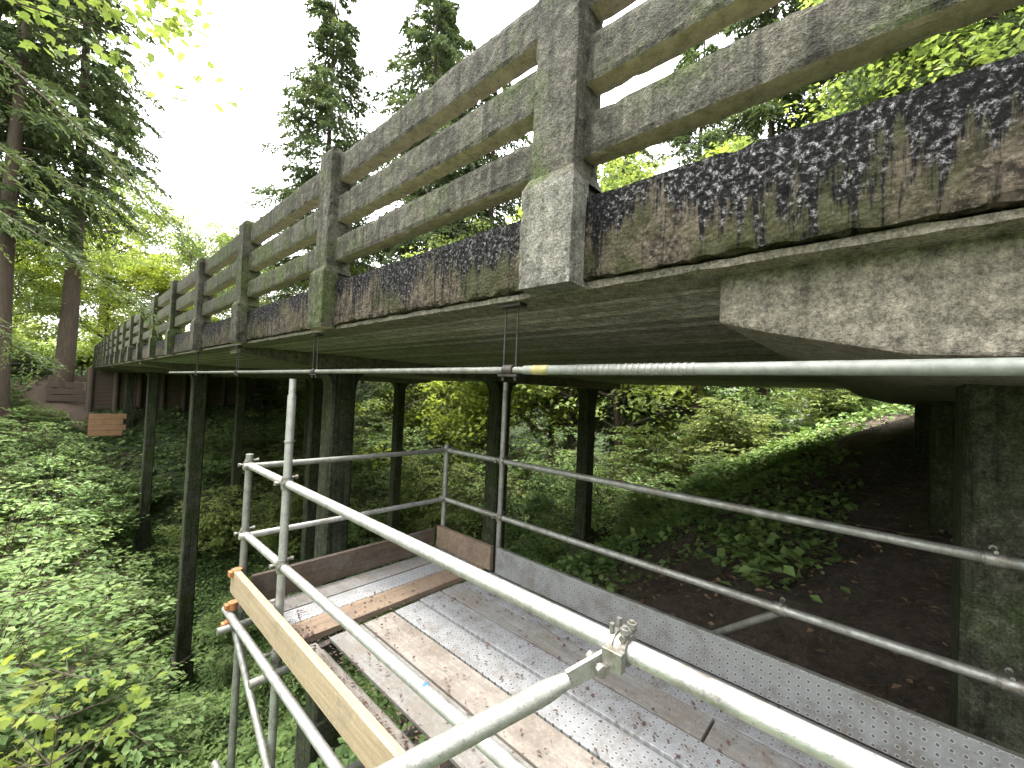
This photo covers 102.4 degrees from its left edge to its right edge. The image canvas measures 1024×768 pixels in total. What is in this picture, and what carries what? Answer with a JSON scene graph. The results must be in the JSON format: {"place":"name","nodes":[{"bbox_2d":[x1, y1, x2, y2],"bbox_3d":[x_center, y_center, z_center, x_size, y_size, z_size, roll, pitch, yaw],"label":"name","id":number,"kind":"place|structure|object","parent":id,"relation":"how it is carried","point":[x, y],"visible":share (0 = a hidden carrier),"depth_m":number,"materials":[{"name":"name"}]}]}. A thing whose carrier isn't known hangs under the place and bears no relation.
{"place":"outdoors","nodes":[
{"label":"outdoors","id":0,"kind":"place"},
{"bbox_2d":[0,370,952,767],"bbox_3d":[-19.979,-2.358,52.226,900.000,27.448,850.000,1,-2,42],"label":"ground","id":1,"kind":"structure","parent":0,"point":[884,574],"depth_m":5.65,"materials":[{"name":"brown soil"}]},
{"bbox_2d":[0,553,45,630],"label":"shrub","id":2,"kind":"object","parent":1,"relation":"on","point":[4,581],"visible":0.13,"depth_m":12.21,"materials":[{"name":"green plant"}]},
{"bbox_2d":[0,611,50,687],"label":"shrub","id":3,"kind":"object","parent":1,"relation":"on","point":[16,640],"visible":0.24,"depth_m":8.86,"materials":[{"name":"green plant"}]},
{"bbox_2d":[0,403,53,466],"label":"shrub","id":4,"kind":"object","parent":1,"relation":"on","point":[3,420],"visible":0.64,"depth_m":22.49,"materials":[{"name":"green plant"}]},
{"bbox_2d":[9,394,45,414],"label":"shrub","id":5,"kind":"object","parent":1,"relation":"on","point":[19,404],"visible":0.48,"depth_m":25.98,"materials":[{"name":"green plant"}]},
{"bbox_2d":[0,11,57,204],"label":"conifer tree","id":6,"kind":"object","parent":1,"relation":"on","point":[5,16],"visible":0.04,"depth_m":26.70,"materials":[{"name":"green plant"}]},
{"bbox_2d":[0,495,58,592],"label":"shrub","id":7,"kind":"object","parent":1,"relation":"on","point":[2,544],"visible":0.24,"depth_m":15.86,"materials":[{"name":"green plant"}]},
{"bbox_2d":[11,347,51,376],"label":"shrub","id":8,"kind":"object","parent":1,"relation":"on","point":[17,366],"visible":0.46,"depth_m":32.33,"materials":[{"name":"green plant"}]},
{"bbox_2d":[12,349,54,373],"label":"shrub","id":9,"kind":"object","parent":1,"relation":"on","point":[52,357],"visible":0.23,"depth_m":33.90,"materials":[{"name":"green plant"}]},
{"bbox_2d":[0,0,74,221],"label":"conifer tree","id":10,"kind":"object","parent":1,"relation":"on","point":[34,34],"visible":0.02,"depth_m":36.71,"materials":[{"name":"green plant"}]},
{"bbox_2d":[0,431,81,544],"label":"shrub","id":11,"kind":"object","parent":1,"relation":"on","point":[10,477],"visible":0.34,"depth_m":19.04,"materials":[{"name":"green plant"}]},
{"bbox_2d":[1,428,86,464],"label":"shrub","id":12,"kind":"object","parent":1,"relation":"on","point":[43,442],"visible":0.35,"depth_m":23.58,"materials":[{"name":"green plant"}]},
{"bbox_2d":[16,404,71,423],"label":"shrub","id":13,"kind":"object","parent":1,"relation":"on","point":[38,415],"visible":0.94,"depth_m":25.74,"materials":[{"name":"green plant"}]},
{"bbox_2d":[11,363,82,388],"bbox_3d":[-32.883,-0.340,28.500,0.070,2.050,4.270,1,-2,42],"label":"pipe fence","id":14,"kind":"object","parent":1,"relation":"on","point":[39,370],"visible":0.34,"depth_m":28.46,"materials":[{"name":"metal"}]},
{"bbox_2d":[0,420,115,500],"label":"shrub","id":15,"kind":"object","parent":1,"relation":"on","point":[66,449],"visible":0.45,"depth_m":21.61,"materials":[{"name":"green plant"}]},
{"bbox_2d":[0,0,116,442],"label":"conifer tree","id":16,"kind":"object","parent":1,"relation":"on","point":[16,122],"visible":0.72,"depth_m":24.26,"materials":[{"name":"green plant"}]},
{"bbox_2d":[0,662,125,767],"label":"maple sapling","id":17,"kind":"object","parent":1,"relation":"on","point":[34,698],"visible":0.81,"depth_m":4.55,"materials":[{"name":"green plant"}]},
{"bbox_2d":[48,422,87,436],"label":"shrub","id":18,"kind":"object","parent":1,"relation":"on","point":[68,430],"visible":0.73,"depth_m":25.92,"materials":[{"name":"green plant"}]},
{"bbox_2d":[0,450,148,570],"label":"shrub","id":19,"kind":"object","parent":1,"relation":"on","point":[96,498],"visible":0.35,"depth_m":18.92,"materials":[{"name":"green plant"}]},
{"bbox_2d":[12,204,145,333],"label":"deciduous tree","id":20,"kind":"object","parent":1,"relation":"on","point":[45,300],"visible":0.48,"depth_m":30.02,"materials":[{"name":"green plant"}]},
{"bbox_2d":[12,194,147,359],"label":"maple tree","id":21,"kind":"object","parent":1,"relation":"on","point":[23,265],"visible":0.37,"depth_m":32.46,"materials":[{"name":"green plant"}]},
{"bbox_2d":[0,551,164,722],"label":"shrub","id":22,"kind":"object","parent":1,"relation":"on","point":[80,602],"visible":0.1,"depth_m":10.89,"materials":[{"name":"green plant"}]},
{"bbox_2d":[34,491,132,526],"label":"shrub","id":23,"kind":"object","parent":1,"relation":"on","point":[97,504],"visible":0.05,"depth_m":21.90,"materials":[{"name":"green plant"}]},
{"bbox_2d":[0,630,167,767],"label":"maple sapling","id":24,"kind":"object","parent":1,"relation":"on","point":[36,721],"visible":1,"depth_m":3.94,"materials":[{"name":"green plant"}]},
{"bbox_2d":[0,526,172,702],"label":"shrub","id":25,"kind":"object","parent":1,"relation":"on","point":[96,571],"visible":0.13,"depth_m":13.40,"materials":[{"name":"green plant"}]},
{"bbox_2d":[26,581,147,643],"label":"shrub","id":26,"kind":"object","parent":1,"relation":"on","point":[109,611],"visible":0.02,"depth_m":15.98,"materials":[{"name":"green plant"}]},
{"bbox_2d":[0,0,175,394],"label":"conifer tree","id":27,"kind":"object","parent":1,"relation":"on","point":[108,115],"visible":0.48,"depth_m":29.48,"materials":[{"name":"green plant"}]},
{"bbox_2d":[0,474,175,632],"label":"shrub","id":28,"kind":"object","parent":1,"relation":"on","point":[72,545],"visible":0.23,"depth_m":16.00,"materials":[{"name":"green plant"}]},
{"bbox_2d":[11,228,188,376],"bbox_3d":[-38.772,-7.019,39.470,14.382,13.492,14.135,4,-2,-38],"label":"maple tree","id":29,"kind":"object","parent":1,"relation":"on","point":[35,336],"visible":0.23,"depth_m":37.52,"materials":[{"name":"green plant"}]},
{"bbox_2d":[0,561,219,767],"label":"shrub","id":30,"kind":"object","parent":1,"relation":"on","point":[95,716],"visible":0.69,"depth_m":8.62,"materials":[{"name":"green plant"}]},
{"bbox_2d":[0,48,226,386],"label":"conifer tree","id":31,"kind":"object","parent":1,"relation":"on","point":[59,109],"visible":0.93,"depth_m":6.99,"materials":[{"name":"green plant"}]},
{"bbox_2d":[72,46,169,368],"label":"conifer tree","id":32,"kind":"object","parent":1,"relation":"on","point":[132,155],"visible":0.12,"depth_m":47.70,"materials":[{"name":"green plant"}]},
{"bbox_2d":[5,0,242,114],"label":"overhanging maple tree","id":33,"kind":"object","parent":1,"relation":"on","point":[175,26],"visible":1,"depth_m":4.84,"materials":[{"name":"green plant"}]},
{"bbox_2d":[83,467,180,510],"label":"shrub","id":34,"kind":"object","parent":1,"relation":"on","point":[125,488],"visible":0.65,"depth_m":23.39,"materials":[{"name":"green plant"}]},
{"bbox_2d":[105,587,176,644],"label":"shrub","id":35,"kind":"object","parent":1,"relation":"on","point":[153,620],"visible":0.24,"depth_m":16.98,"materials":[{"name":"green plant"}]},
{"bbox_2d":[87,251,233,376],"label":"maple tree","id":36,"kind":"object","parent":1,"relation":"on","point":[150,284],"visible":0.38,"depth_m":37.83,"materials":[{"name":"green plant"}]},
{"bbox_2d":[129,761,191,767],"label":"shrub","id":37,"kind":"object","parent":1,"relation":"on","point":[157,766],"visible":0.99,"depth_m":7.92,"materials":[{"name":"green plant"}]},
{"bbox_2d":[53,176,280,330],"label":"deciduous tree","id":38,"kind":"object","parent":1,"relation":"on","point":[184,259],"visible":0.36,"depth_m":41.68,"materials":[{"name":"green plant"}]},
{"bbox_2d":[118,695,226,767],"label":"shrub","id":39,"kind":"object","parent":1,"relation":"on","point":[175,740],"visible":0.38,"depth_m":10.76,"materials":[{"name":"green plant"}]},
{"bbox_2d":[146,483,258,558],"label":"shrub","id":40,"kind":"object","parent":1,"relation":"on","point":[216,529],"visible":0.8,"depth_m":21.76,"materials":[{"name":"green plant"}]},
{"bbox_2d":[167,410,283,483],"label":"shrub","id":41,"kind":"object","parent":1,"relation":"on","point":[223,456],"visible":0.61,"depth_m":27.22,"materials":[{"name":"green plant"}]},
{"bbox_2d":[191,595,264,653],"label":"shrub","id":42,"kind":"object","parent":1,"relation":"on","point":[250,629],"visible":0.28,"depth_m":16.63,"materials":[{"name":"green plant"}]},
{"bbox_2d":[192,643,270,696],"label":"shrub","id":43,"kind":"object","parent":1,"relation":"on","point":[225,666],"visible":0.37,"depth_m":13.88,"materials":[{"name":"green plant"}]},
{"bbox_2d":[185,209,308,318],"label":"deciduous tree","id":44,"kind":"object","parent":1,"relation":"on","point":[282,292],"visible":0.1,"depth_m":41.73,"materials":[{"name":"green plant"}]},
{"bbox_2d":[216,653,305,741],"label":"shrub","id":45,"kind":"object","parent":1,"relation":"on","point":[295,687],"visible":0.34,"depth_m":11.58,"materials":[{"name":"green plant"}]},
{"bbox_2d":[2,369,523,590],"bbox_3d":[-24.515,3.253,37.017,34.574,13.417,46.538,1,-2,42],"label":"ivy ground cover","id":46,"kind":"object","parent":1,"relation":"on","point":[14,378],"visible":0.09,"depth_m":27.27,"materials":[{"name":"green plant"}]},
{"bbox_2d":[227,487,303,559],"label":"shrub","id":47,"kind":"object","parent":1,"relation":"on","point":[270,541],"visible":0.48,"depth_m":22.47,"materials":[{"name":"green plant"}]},
{"bbox_2d":[251,437,305,503],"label":"shrub","id":48,"kind":"object","parent":1,"relation":"on","point":[300,473],"visible":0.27,"depth_m":26.78,"materials":[{"name":"green plant"}]},
{"bbox_2d":[250,378,306,417],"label":"shrub","id":49,"kind":"object","parent":1,"relation":"on","point":[299,389],"visible":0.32,"depth_m":34.84,"materials":[{"name":"green plant"}]},
{"bbox_2d":[245,392,358,455],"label":"shrub","id":50,"kind":"object","parent":1,"relation":"on","point":[298,433],"visible":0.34,"depth_m":30.40,"materials":[{"name":"green plant"}]},
{"bbox_2d":[217,0,396,313],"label":"conifer tree","id":51,"kind":"object","parent":1,"relation":"on","point":[327,100],"visible":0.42,"depth_m":39.81,"materials":[{"name":"green plant"}]},
{"bbox_2d":[277,227,413,387],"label":"deciduous tree","id":52,"kind":"object","parent":1,"relation":"on","point":[357,271],"visible":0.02,"depth_m":40.05,"materials":[{"name":"green plant"}]},
{"bbox_2d":[350,413,405,493],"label":"shrub","id":53,"kind":"object","parent":1,"relation":"on","point":[359,446],"visible":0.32,"depth_m":30.27,"materials":[{"name":"green plant"}]},
{"bbox_2d":[348,469,412,546],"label":"shrub","id":54,"kind":"object","parent":1,"relation":"on","point":[363,538],"visible":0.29,"depth_m":23.57,"materials":[{"name":"green plant"}]},
{"bbox_2d":[356,538,417,574],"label":"shrub","id":55,"kind":"object","parent":1,"relation":"on","point":[385,564],"visible":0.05,"depth_m":20.06,"materials":[{"name":"green plant"}]},
{"bbox_2d":[354,388,426,444],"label":"shrub","id":56,"kind":"object","parent":1,"relation":"on","point":[386,413],"visible":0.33,"depth_m":36.40,"materials":[{"name":"green plant"}]},
{"bbox_2d":[349,440,443,534],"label":"shrub","id":57,"kind":"object","parent":1,"relation":"on","point":[364,479],"visible":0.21,"depth_m":25.67,"materials":[{"name":"green plant"}]},
{"bbox_2d":[356,400,472,479],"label":"shrub","id":58,"kind":"object","parent":1,"relation":"on","point":[423,435],"visible":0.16,"depth_m":31.82,"materials":[{"name":"green plant"}]},
{"bbox_2d":[380,557,450,615],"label":"shrub","id":59,"kind":"object","parent":1,"relation":"on","point":[402,606],"visible":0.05,"depth_m":16.67,"materials":[{"name":"green plant"}]},
{"bbox_2d":[354,447,479,547],"bbox_3d":[-4.443,6.958,24.615,8.390,6.507,7.876,3,-1,-6],"label":"shrub","id":60,"kind":"object","parent":1,"relation":"on","point":[420,484],"visible":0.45,"depth_m":23.33,"materials":[{"name":"green plant"}]},
{"bbox_2d":[11,245,830,447],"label":"distant forest","id":61,"kind":"object","parent":1,"relation":"on","point":[85,362],"visible":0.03,"depth_m":45.13,"materials":[{"name":"green plant"}]},
{"bbox_2d":[352,0,494,443],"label":"conifer tree","id":62,"kind":"object","parent":1,"relation":"on","point":[440,17],"visible":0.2,"depth_m":38.59,"materials":[{"name":"green plant"}]},
{"bbox_2d":[379,0,469,396],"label":"conifer tree","id":63,"kind":"object","parent":1,"relation":"on","point":[453,5],"visible":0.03,"depth_m":48.44,"materials":[{"name":"green plant"}]},
{"bbox_2d":[408,215,489,442],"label":"deciduous tree","id":64,"kind":"object","parent":1,"relation":"on","point":[470,234],"visible":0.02,"depth_m":33.43,"materials":[{"name":"green plant"}]},
{"bbox_2d":[378,411,525,510],"bbox_3d":[-3.872,6.042,29.431,11.463,8.313,10.461,2,-1,18],"label":"shrub","id":65,"kind":"object","parent":1,"relation":"on","point":[424,457],"visible":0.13,"depth_m":28.12,"materials":[{"name":"green plant"}]},
{"bbox_2d":[352,381,578,468],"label":"maple tree","id":66,"kind":"object","parent":1,"relation":"on","point":[437,402],"visible":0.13,"depth_m":28.64,"materials":[{"name":"green plant"}]},
{"bbox_2d":[384,82,547,452],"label":"deciduous tree","id":67,"kind":"object","parent":1,"relation":"on","point":[506,209],"visible":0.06,"depth_m":40.02,"materials":[{"name":"green plant"}]},
{"bbox_2d":[404,461,530,542],"bbox_3d":[-1.229,7.021,22.102,8.090,6.274,7.595,2,-2,30],"label":"shrub","id":68,"kind":"object","parent":1,"relation":"on","point":[459,492],"visible":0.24,"depth_m":21.56,"materials":[{"name":"green plant"}]},
{"bbox_2d":[51,399,914,767],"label":"ivy ground cover","id":69,"kind":"object","parent":1,"relation":"on","point":[285,735],"visible":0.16,"depth_m":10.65,"materials":[{"name":"green plant"}]},
{"bbox_2d":[211,379,1023,767],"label":"scaffold platform","id":70,"kind":"structure","parent":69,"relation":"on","point":[481,667],"depth_m":2.16,"materials":[{"name":"metal"}]},
{"bbox_2d":[360,381,619,440],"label":"deciduous tree","id":71,"kind":"object","parent":1,"relation":"on","point":[417,411],"visible":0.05,"depth_m":32.53,"materials":[{"name":"green plant"}]},
{"bbox_2d":[428,420,575,530],"bbox_3d":[0.260,6.361,26.547,11.463,8.313,10.461,3,-1,-5],"label":"shrub","id":72,"kind":"object","parent":1,"relation":"on","point":[481,473],"visible":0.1,"depth_m":25.86,"materials":[{"name":"green plant"}]},
{"bbox_2d":[446,443,604,561],"bbox_3d":[1.065,6.049,19.413,8.597,6.235,7.845,2,-1,17],"label":"shrub","id":73,"kind":"object","parent":1,"relation":"on","point":[527,502],"visible":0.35,"depth_m":18.39,"materials":[{"name":"green plant"}]},
{"bbox_2d":[46,0,1023,767],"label":"concrete bridge","id":74,"kind":"structure","parent":1,"relation":"on","point":[890,228],"depth_m":1.98,"materials":[{"name":"concrete"}]},
{"bbox_2d":[169,302,1023,380],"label":"suspended pipe","id":75,"kind":"object","parent":74,"relation":"hanging from","point":[1014,366],"visible":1,"depth_m":1.50,"materials":[{"name":"metal"}]},
{"bbox_2d":[512,517,572,565],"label":"shrub","id":76,"kind":"object","parent":1,"relation":"on","point":[545,551],"visible":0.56,"depth_m":15.64,"materials":[{"name":"green plant"}]},
{"bbox_2d":[401,245,687,464],"bbox_3d":[2.826,-3.670,35.843,25.341,27.447,25.212,4,-2,-45],"label":"deciduous tree","id":77,"kind":"object","parent":1,"relation":"on","point":[522,386],"visible":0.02,"depth_m":31.02,"materials":[{"name":"green plant"}]},
{"bbox_2d":[508,425,633,541],"bbox_3d":[2.969,5.805,22.865,9.153,7.274,10.030,2,-1,25],"label":"shrub","id":78,"kind":"object","parent":1,"relation":"on","point":[563,466],"visible":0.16,"depth_m":22.48,"materials":[{"name":"green plant"}]},
{"bbox_2d":[560,542,597,564],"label":"shrub","id":79,"kind":"object","parent":1,"relation":"on","point":[577,550],"visible":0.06,"depth_m":10.89,"materials":[{"name":"green plant"}]},
{"bbox_2d":[527,169,644,457],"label":"tree","id":80,"kind":"object","parent":1,"relation":"on","point":[536,410],"visible":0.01,"depth_m":43.04,"materials":[{"name":"green plant"}]},
{"bbox_2d":[404,206,793,480],"bbox_3d":[4.344,-1.463,30.604,24.030,22.937,24.450,3,-2,-30],"label":"maple tree","id":81,"kind":"object","parent":1,"relation":"on","point":[571,437],"visible":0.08,"depth_m":27.81,"materials":[{"name":"green plant"}]},
{"bbox_2d":[530,433,682,542],"bbox_3d":[4.284,4.706,17.327,7.164,5.196,6.538,4,-2,-45],"label":"shrub","id":82,"kind":"object","parent":1,"relation":"on","point":[599,521],"visible":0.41,"depth_m":16.88,"materials":[{"name":"green plant"}]},
{"bbox_2d":[277,405,952,767],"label":"twig and leaf debris","id":83,"kind":"object","parent":1,"relation":"on","point":[893,685],"visible":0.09,"depth_m":5.77,"materials":[{"name":"brown plant"}]},
{"bbox_2d":[527,149,707,473],"bbox_3d":[8.908,-5.997,33.518,13.730,30.407,13.926,2,-1,19],"label":"deciduous tree","id":84,"kind":"object","parent":1,"relation":"on","point":[600,425],"visible":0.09,"depth_m":31.23,"materials":[{"name":"green plant"}]},
{"bbox_2d":[598,482,653,530],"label":"shrub","id":85,"kind":"object","parent":1,"relation":"on","point":[626,513],"visible":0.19,"depth_m":14.99,"materials":[{"name":"green plant"}]},
{"bbox_2d":[612,518,654,540],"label":"shrub","id":86,"kind":"object","parent":1,"relation":"on","point":[622,526],"visible":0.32,"depth_m":11.25,"materials":[{"name":"green plant"}]},
{"bbox_2d":[459,141,811,477],"bbox_3d":[6.730,-1.135,26.682,21.203,20.239,21.574,3,-1,-10],"label":"maple tree","id":87,"kind":"object","parent":1,"relation":"on","point":[618,421],"visible":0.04,"depth_m":26.24,"materials":[{"name":"green plant"}]},
{"bbox_2d":[619,491,661,517],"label":"shrub","id":88,"kind":"object","parent":1,"relation":"on","point":[640,504],"visible":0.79,"depth_m":13.02,"materials":[{"name":"green plant"}]},
{"bbox_2d":[631,536,650,548],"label":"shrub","id":89,"kind":"object","parent":1,"relation":"on","point":[643,538],"visible":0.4,"depth_m":8.83,"materials":[{"name":"plant"}]},
{"bbox_2d":[596,421,706,496],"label":"shrub","id":90,"kind":"object","parent":1,"relation":"on","point":[678,471],"visible":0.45,"depth_m":19.66,"materials":[{"name":"green plant"}]},
{"bbox_2d":[518,141,828,475],"bbox_3d":[10.836,-4.672,23.702,20.590,22.301,20.485,1,-2,39],"label":"deciduous tree","id":91,"kind":"object","parent":1,"relation":"on","point":[638,173],"visible":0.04,"depth_m":22.31,"materials":[{"name":"green plant"}]},
{"bbox_2d":[605,29,803,474],"bbox_3d":[16.140,-12.787,37.432,17.752,42.008,16.776,2,-1,19],"label":"tree","id":92,"kind":"object","parent":1,"relation":"on","point":[690,57],"visible":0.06,"depth_m":36.00,"materials":[{"name":"green plant"}]},
{"bbox_2d":[692,475,718,491],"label":"shrub","id":93,"kind":"object","parent":1,"relation":"on","point":[704,481],"visible":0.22,"depth_m":12.32,"materials":[{"name":"green plant"}]},
{"bbox_2d":[688,450,734,476],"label":"shrub","id":94,"kind":"object","parent":1,"relation":"on","point":[702,467],"visible":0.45,"depth_m":13.40,"materials":[{"name":"green plant"}]},
{"bbox_2d":[703,543,726,556],"bbox_3d":[3.446,2.840,6.965,0.397,0.235,0.397,1,-2,42],"label":"rock","id":95,"kind":"object","parent":1,"relation":"on","point":[709,548],"visible":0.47,"depth_m":6.91,"materials":[{"name":"stone"}]},
{"bbox_2d":[676,394,792,465],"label":"shrub","id":96,"kind":"object","parent":1,"relation":"on","point":[733,443],"visible":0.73,"depth_m":14.78,"materials":[{"name":"green plant"}]},
{"bbox_2d":[624,0,848,424],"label":"conifer tree","id":97,"kind":"object","parent":1,"relation":"on","point":[769,112],"visible":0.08,"depth_m":27.15,"materials":[{"name":"green plant"}]},
{"bbox_2d":[667,386,812,456],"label":"shrub","id":98,"kind":"object","parent":1,"relation":"on","point":[779,411],"visible":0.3,"depth_m":16.64,"materials":[{"name":"green plant"}]},
{"bbox_2d":[694,58,949,422],"bbox_3d":[14.585,-6.165,20.320,15.758,17.154,15.838,3,-1,-6],"label":"deciduous tree","id":99,"kind":"object","parent":1,"relation":"on","point":[745,137],"depth_m":14.11,"materials":[{"name":"green plant"}]},
{"bbox_2d":[774,388,890,424],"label":"shrub","id":100,"kind":"object","parent":1,"relation":"on","point":[828,405],"visible":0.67,"depth_m":14.45,"materials":[{"name":"green plant"}]},
{"bbox_2d":[779,0,1023,126],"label":"deciduous tree","id":101,"kind":"object","parent":1,"relation":"on","point":[918,50],"visible":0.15,"depth_m":16.17,"materials":[{"name":"green plant"}]},
{"bbox_2d":[807,4,1023,123],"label":"tree","id":102,"kind":"object","parent":1,"relation":"on","point":[922,77],"visible":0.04,"depth_m":18.08,"materials":[{"name":"green plant"}]},
{"bbox_2d":[0,0,989,391],"label":"sky","id":103,"kind":"structure","parent":0,"point":[210,159],"materials":[{"name":"white"}]},
{"bbox_2d":[791,28,968,121],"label":"tree","id":104,"kind":"object","parent":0,"point":[814,98],"depth_m":28.52,"materials":[{"name":"green plant"}]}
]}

